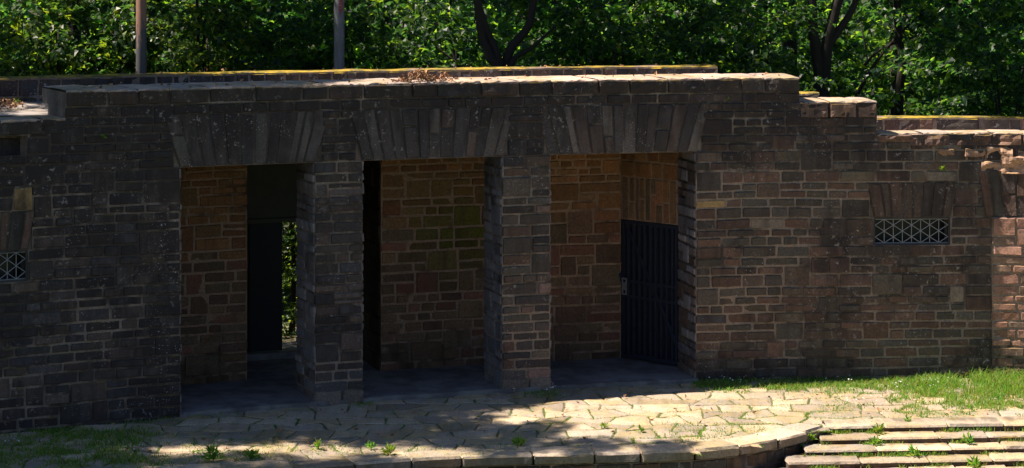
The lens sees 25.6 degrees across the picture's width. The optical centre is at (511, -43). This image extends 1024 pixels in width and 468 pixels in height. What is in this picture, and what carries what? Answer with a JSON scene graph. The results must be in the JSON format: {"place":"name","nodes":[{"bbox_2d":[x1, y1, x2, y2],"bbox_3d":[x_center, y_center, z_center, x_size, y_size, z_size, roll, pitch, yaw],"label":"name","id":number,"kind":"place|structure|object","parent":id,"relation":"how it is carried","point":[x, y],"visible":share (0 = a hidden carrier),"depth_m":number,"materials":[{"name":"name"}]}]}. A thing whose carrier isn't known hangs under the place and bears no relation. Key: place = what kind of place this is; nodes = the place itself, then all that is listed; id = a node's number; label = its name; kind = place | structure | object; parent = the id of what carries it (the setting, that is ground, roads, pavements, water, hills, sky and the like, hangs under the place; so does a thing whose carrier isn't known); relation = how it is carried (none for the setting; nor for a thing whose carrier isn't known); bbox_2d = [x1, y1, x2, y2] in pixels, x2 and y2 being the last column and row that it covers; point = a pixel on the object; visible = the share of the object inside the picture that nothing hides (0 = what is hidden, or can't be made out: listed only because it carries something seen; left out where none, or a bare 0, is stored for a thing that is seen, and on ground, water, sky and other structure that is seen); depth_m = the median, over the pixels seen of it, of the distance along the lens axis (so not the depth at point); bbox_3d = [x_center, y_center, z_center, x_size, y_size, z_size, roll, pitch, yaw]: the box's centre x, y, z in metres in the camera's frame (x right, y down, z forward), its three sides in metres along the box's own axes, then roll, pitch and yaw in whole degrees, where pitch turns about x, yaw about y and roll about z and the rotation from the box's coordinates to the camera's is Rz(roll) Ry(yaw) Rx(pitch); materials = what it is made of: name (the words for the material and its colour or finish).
{"place":"outdoors","nodes":[
{"label":"outdoors","id":0,"kind":"place"},
{"bbox_2d":[0,377,1023,467],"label":"paving","id":1,"kind":"structure","parent":0,"point":[466,413],"depth_m":25.73,"materials":[{"name":"stone"}]},
{"bbox_2d":[200,442,225,461],"bbox_3d":[-3.147,5.194,23.678,0.253,0.216,0.262,0,0,12],"label":"weed","id":2,"kind":"object","parent":1,"relation":"on","point":[213,450],"visible":1,"depth_m":23.66,"materials":[{"name":"green plant"}]},
{"bbox_2d":[244,448,260,458],"bbox_3d":[-2.755,5.237,23.814,0.182,0.131,0.182,0,0,-20],"label":"weed","id":3,"kind":"object","parent":1,"relation":"on","point":[251,453],"visible":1,"depth_m":23.80,"materials":[{"name":"green plant"}]},
{"bbox_2d":[310,439,322,449],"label":"weed","id":4,"kind":"object","parent":1,"relation":"on","point":[317,444],"visible":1,"depth_m":24.26,"materials":[{"name":"green plant"}]},
{"bbox_2d":[364,439,375,449],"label":"weed","id":5,"kind":"object","parent":1,"relation":"on","point":[369,446],"visible":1,"depth_m":24.26,"materials":[{"name":"green plant"}]},
{"bbox_2d":[5,375,948,452],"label":"wildflowers","id":6,"kind":"object","parent":1,"relation":"on","point":[555,385],"visible":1,"depth_m":27.49,"materials":[{"name":"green plant"}]},
{"bbox_2d":[0,63,1015,452],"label":"fallen leaves","id":7,"kind":"object","parent":1,"relation":"on","point":[8,101],"visible":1,"depth_m":27.09,"materials":[{"name":"brown plant"}]},
{"bbox_2d":[510,435,527,445],"bbox_3d":[0.074,5.235,24.427,0.163,0.134,0.188,0,0,-40],"label":"weed","id":8,"kind":"object","parent":1,"relation":"on","point":[521,441],"visible":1,"depth_m":24.41,"materials":[{"name":"green plant"}]},
{"bbox_2d":[600,422,608,427],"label":"weed","id":9,"kind":"object","parent":1,"relation":"on","point":[603,424],"visible":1,"depth_m":25.36,"materials":[{"name":"green plant"}]},
{"bbox_2d":[634,424,644,432],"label":"weed","id":10,"kind":"object","parent":1,"relation":"on","point":[642,429],"visible":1,"depth_m":25.14,"materials":[{"name":"green plant"}]},
{"bbox_2d":[784,416,1023,467],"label":"stone steps","id":11,"kind":"structure","parent":1,"relation":"on","point":[925,435],"depth_m":25.10,"materials":[{"name":"stone"}]},
{"bbox_2d":[867,436,881,445],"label":"weed","id":12,"kind":"object","parent":11,"relation":"on","point":[876,441],"visible":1,"depth_m":25.05,"materials":[{"name":"green plant"}]},
{"bbox_2d":[871,423,884,434],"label":"weed","id":13,"kind":"object","parent":11,"relation":"on","point":[877,428],"visible":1,"depth_m":25.35,"materials":[{"name":"green plant"}]},
{"bbox_2d":[906,443,921,455],"bbox_3d":[4.421,5.426,24.811,0.195,0.137,0.227,0,0,0],"label":"weed","id":14,"kind":"object","parent":11,"relation":"on","point":[915,451],"visible":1,"depth_m":24.80,"materials":[{"name":"green plant"}]},
{"bbox_2d":[960,432,974,443],"bbox_3d":[5.087,5.351,25.123,0.172,0.154,0.217,0,0,0],"label":"weed","id":15,"kind":"object","parent":11,"relation":"on","point":[968,439],"visible":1,"depth_m":25.13,"materials":[{"name":"green plant"}]},
{"bbox_2d":[966,454,981,467],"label":"weed","id":16,"kind":"object","parent":11,"relation":"on","point":[974,462],"visible":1,"depth_m":24.49,"materials":[{"name":"green plant"}]},
{"bbox_2d":[0,0,1023,467],"bbox_3d":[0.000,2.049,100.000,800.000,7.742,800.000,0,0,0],"label":"ground","id":17,"kind":"structure","parent":0,"point":[284,290],"depth_m":53.78,"materials":[{"name":"green plant"}]},
{"bbox_2d":[0,0,107,76],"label":"bush","id":18,"kind":"object","parent":17,"relation":"on","point":[59,55],"visible":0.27,"depth_m":32.62,"materials":[{"name":"green plant"}]},
{"bbox_2d":[67,0,80,54],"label":"tree","id":19,"kind":"object","parent":17,"relation":"on","point":[73,27],"visible":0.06,"depth_m":36.90,"materials":[{"name":"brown plant"}]},
{"bbox_2d":[0,0,179,75],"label":"bush","id":20,"kind":"object","parent":17,"relation":"on","point":[120,28],"visible":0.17,"depth_m":33.73,"materials":[{"name":"green plant"}]},
{"bbox_2d":[4,0,251,75],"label":"bush","id":21,"kind":"object","parent":17,"relation":"on","point":[164,10],"visible":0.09,"depth_m":35.25,"materials":[{"name":"green plant"}]},
{"bbox_2d":[77,0,295,73],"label":"bush","id":22,"kind":"object","parent":17,"relation":"on","point":[205,53],"visible":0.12,"depth_m":32.90,"materials":[{"name":"green plant"}]},
{"bbox_2d":[196,0,207,71],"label":"tree","id":23,"kind":"object","parent":17,"relation":"on","point":[198,36],"visible":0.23,"depth_m":34.59,"materials":[{"name":"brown plant"}]},
{"bbox_2d":[152,0,360,252],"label":"bush","id":24,"kind":"object","parent":17,"relation":"on","point":[223,23],"visible":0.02,"depth_m":35.31,"materials":[{"name":"green plant"}]},
{"bbox_2d":[282,222,295,284],"bbox_3d":[-3.983,3.688,36.716,2.720,4.105,3.880,0,0,-15],"label":"bush","id":25,"kind":"object","parent":17,"relation":"on","point":[287,260],"depth_m":36.31,"materials":[{"name":"green plant"}]},
{"bbox_2d":[282,222,296,338],"bbox_3d":[-2.968,4.339,31.713,1.479,2.481,1.577,0,0,0],"label":"bush","id":26,"kind":"object","parent":17,"relation":"on","point":[289,268],"visible":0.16,"depth_m":31.64,"materials":[{"name":"green plant"}]},
{"bbox_2d":[220,0,384,316],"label":"bush","id":27,"kind":"object","parent":17,"relation":"on","point":[290,54],"visible":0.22,"depth_m":33.32,"materials":[{"name":"green plant"}]},
{"bbox_2d":[268,0,498,69],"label":"bush","id":28,"kind":"object","parent":17,"relation":"on","point":[405,46],"visible":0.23,"depth_m":33.71,"materials":[{"name":"green plant"}]},
{"bbox_2d":[324,0,548,68],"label":"bush","id":29,"kind":"object","parent":17,"relation":"on","point":[409,36],"visible":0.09,"depth_m":38.08,"materials":[{"name":"green plant"}]},
{"bbox_2d":[423,0,460,67],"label":"tree","id":30,"kind":"object","parent":17,"relation":"on","point":[455,54],"visible":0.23,"depth_m":35.98,"materials":[{"name":"brown plant"}]},
{"bbox_2d":[134,423,822,467],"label":"retaining wall","id":31,"kind":"structure","parent":17,"relation":"on","point":[791,438],"depth_m":24.10,"materials":[{"name":"stone"}]},
{"bbox_2d":[380,441,395,454],"bbox_3d":[-1.329,5.212,23.904,0.185,0.179,0.193,0,0,32],"label":"weed","id":32,"kind":"object","parent":31,"relation":"on","point":[390,448],"visible":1,"depth_m":23.88,"materials":[{"name":"green plant"}]},
{"bbox_2d":[807,430,815,440],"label":"weed","id":33,"kind":"object","parent":31,"relation":"on","point":[812,437],"visible":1,"depth_m":25.17,"materials":[{"name":"green plant"}]},
{"bbox_2d":[0,65,1023,433],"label":"stone building","id":34,"kind":"structure","parent":17,"relation":"on","point":[504,229],"depth_m":28.15,"materials":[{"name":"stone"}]},
{"bbox_2d":[0,250,26,282],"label":"window","id":35,"kind":"structure","parent":34,"relation":"in","point":[10,262],"depth_m":25.38,"materials":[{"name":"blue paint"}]},
{"bbox_2d":[249,222,281,351],"bbox_3d":[-3.228,4.309,29.512,0.440,1.683,0.040,0,0,-22],"label":"rear door","id":36,"kind":"structure","parent":34,"relation":"in","point":[265,239],"depth_m":29.49,"materials":[{"name":"paint"}]},
{"bbox_2d":[383,67,455,82],"bbox_3d":[-1.133,1.423,27.238,0.961,0.206,0.311,0,0,-22],"label":"dead leaf heap","id":37,"kind":"object","parent":34,"relation":"on","point":[420,75],"visible":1,"depth_m":27.21,"materials":[{"name":"brown plant"}]},
{"bbox_2d":[874,217,949,244],"bbox_3d":[5.031,3.445,28.565,0.976,0.370,0.325,0,0,-3],"label":"window","id":38,"kind":"structure","parent":34,"relation":"in","point":[887,230],"depth_m":28.67,"materials":[{"name":"grey paint"}]},
{"bbox_2d":[0,0,1023,115],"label":"woodland","id":39,"kind":"object","parent":17,"relation":"on","point":[6,8],"visible":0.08,"depth_m":46.38,"materials":[{"name":"green plant"}]},
{"bbox_2d":[473,0,556,66],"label":"tree","id":40,"kind":"object","parent":17,"relation":"on","point":[490,49],"visible":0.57,"depth_m":32.97,"materials":[{"name":"brown plant"}]},
{"bbox_2d":[463,0,662,66],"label":"bush","id":41,"kind":"object","parent":17,"relation":"on","point":[560,13],"visible":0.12,"depth_m":34.22,"materials":[{"name":"green plant"}]},
{"bbox_2d":[525,0,739,73],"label":"bush","id":42,"kind":"object","parent":17,"relation":"on","point":[665,34],"visible":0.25,"depth_m":32.88,"materials":[{"name":"green plant"}]},
{"bbox_2d":[584,0,801,90],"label":"bush","id":43,"kind":"object","parent":17,"relation":"on","point":[643,18],"visible":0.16,"depth_m":34.60,"materials":[{"name":"green plant"}]},
{"bbox_2d":[673,0,836,91],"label":"bush","id":44,"kind":"object","parent":17,"relation":"on","point":[750,48],"visible":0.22,"depth_m":32.61,"materials":[{"name":"green plant"}]},
{"bbox_2d":[782,0,796,76],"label":"tree","id":45,"kind":"object","parent":17,"relation":"on","point":[791,43],"visible":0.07,"depth_m":36.41,"materials":[{"name":"brown plant"}]},
{"bbox_2d":[722,0,893,115],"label":"bush","id":46,"kind":"object","parent":17,"relation":"on","point":[838,48],"visible":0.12,"depth_m":36.70,"materials":[{"name":"green plant"}]},
{"bbox_2d":[807,0,858,98],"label":"tree","id":47,"kind":"object","parent":17,"relation":"on","point":[821,54],"visible":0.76,"depth_m":33.92,"materials":[{"name":"brown plant"}]},
{"bbox_2d":[854,0,925,115],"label":"tree","id":48,"kind":"object","parent":17,"relation":"on","point":[900,76],"visible":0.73,"depth_m":35.16,"materials":[{"name":"brown plant"}]},
{"bbox_2d":[889,4,904,115],"bbox_3d":[6.354,-0.784,38.046,6.962,12.445,6.218,0,0,0],"label":"tree","id":49,"kind":"object","parent":17,"relation":"on","point":[894,81],"visible":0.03,"depth_m":37.93,"materials":[{"name":"brown plant"}]},
{"bbox_2d":[800,0,1000,115],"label":"bush","id":50,"kind":"object","parent":17,"relation":"on","point":[885,26],"visible":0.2,"depth_m":38.39,"materials":[{"name":"green plant"}]},
{"bbox_2d":[836,0,1023,115],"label":"bush","id":51,"kind":"object","parent":17,"relation":"on","point":[926,43],"visible":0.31,"depth_m":34.31,"materials":[{"name":"green plant"}]},
{"bbox_2d":[905,0,1023,115],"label":"bush","id":52,"kind":"object","parent":17,"relation":"on","point":[954,70],"visible":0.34,"depth_m":33.16,"materials":[{"name":"green plant"}]},
{"bbox_2d":[0,321,1023,467],"bbox_3d":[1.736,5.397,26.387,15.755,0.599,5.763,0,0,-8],"label":"grass","id":53,"kind":"structure","parent":0,"point":[1001,383],"depth_m":26.32,"materials":[{"name":"green plant"}]},
{"bbox_2d":[136,0,146,73],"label":"pole","id":54,"kind":"object","parent":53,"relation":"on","point":[141,36],"visible":0.2,"depth_m":31.54,"materials":[{"name":"metal"}]},
{"bbox_2d":[334,0,343,69],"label":"pole","id":55,"kind":"object","parent":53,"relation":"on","point":[338,34],"visible":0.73,"depth_m":32.13,"materials":[{"name":"metal"}]}
]}

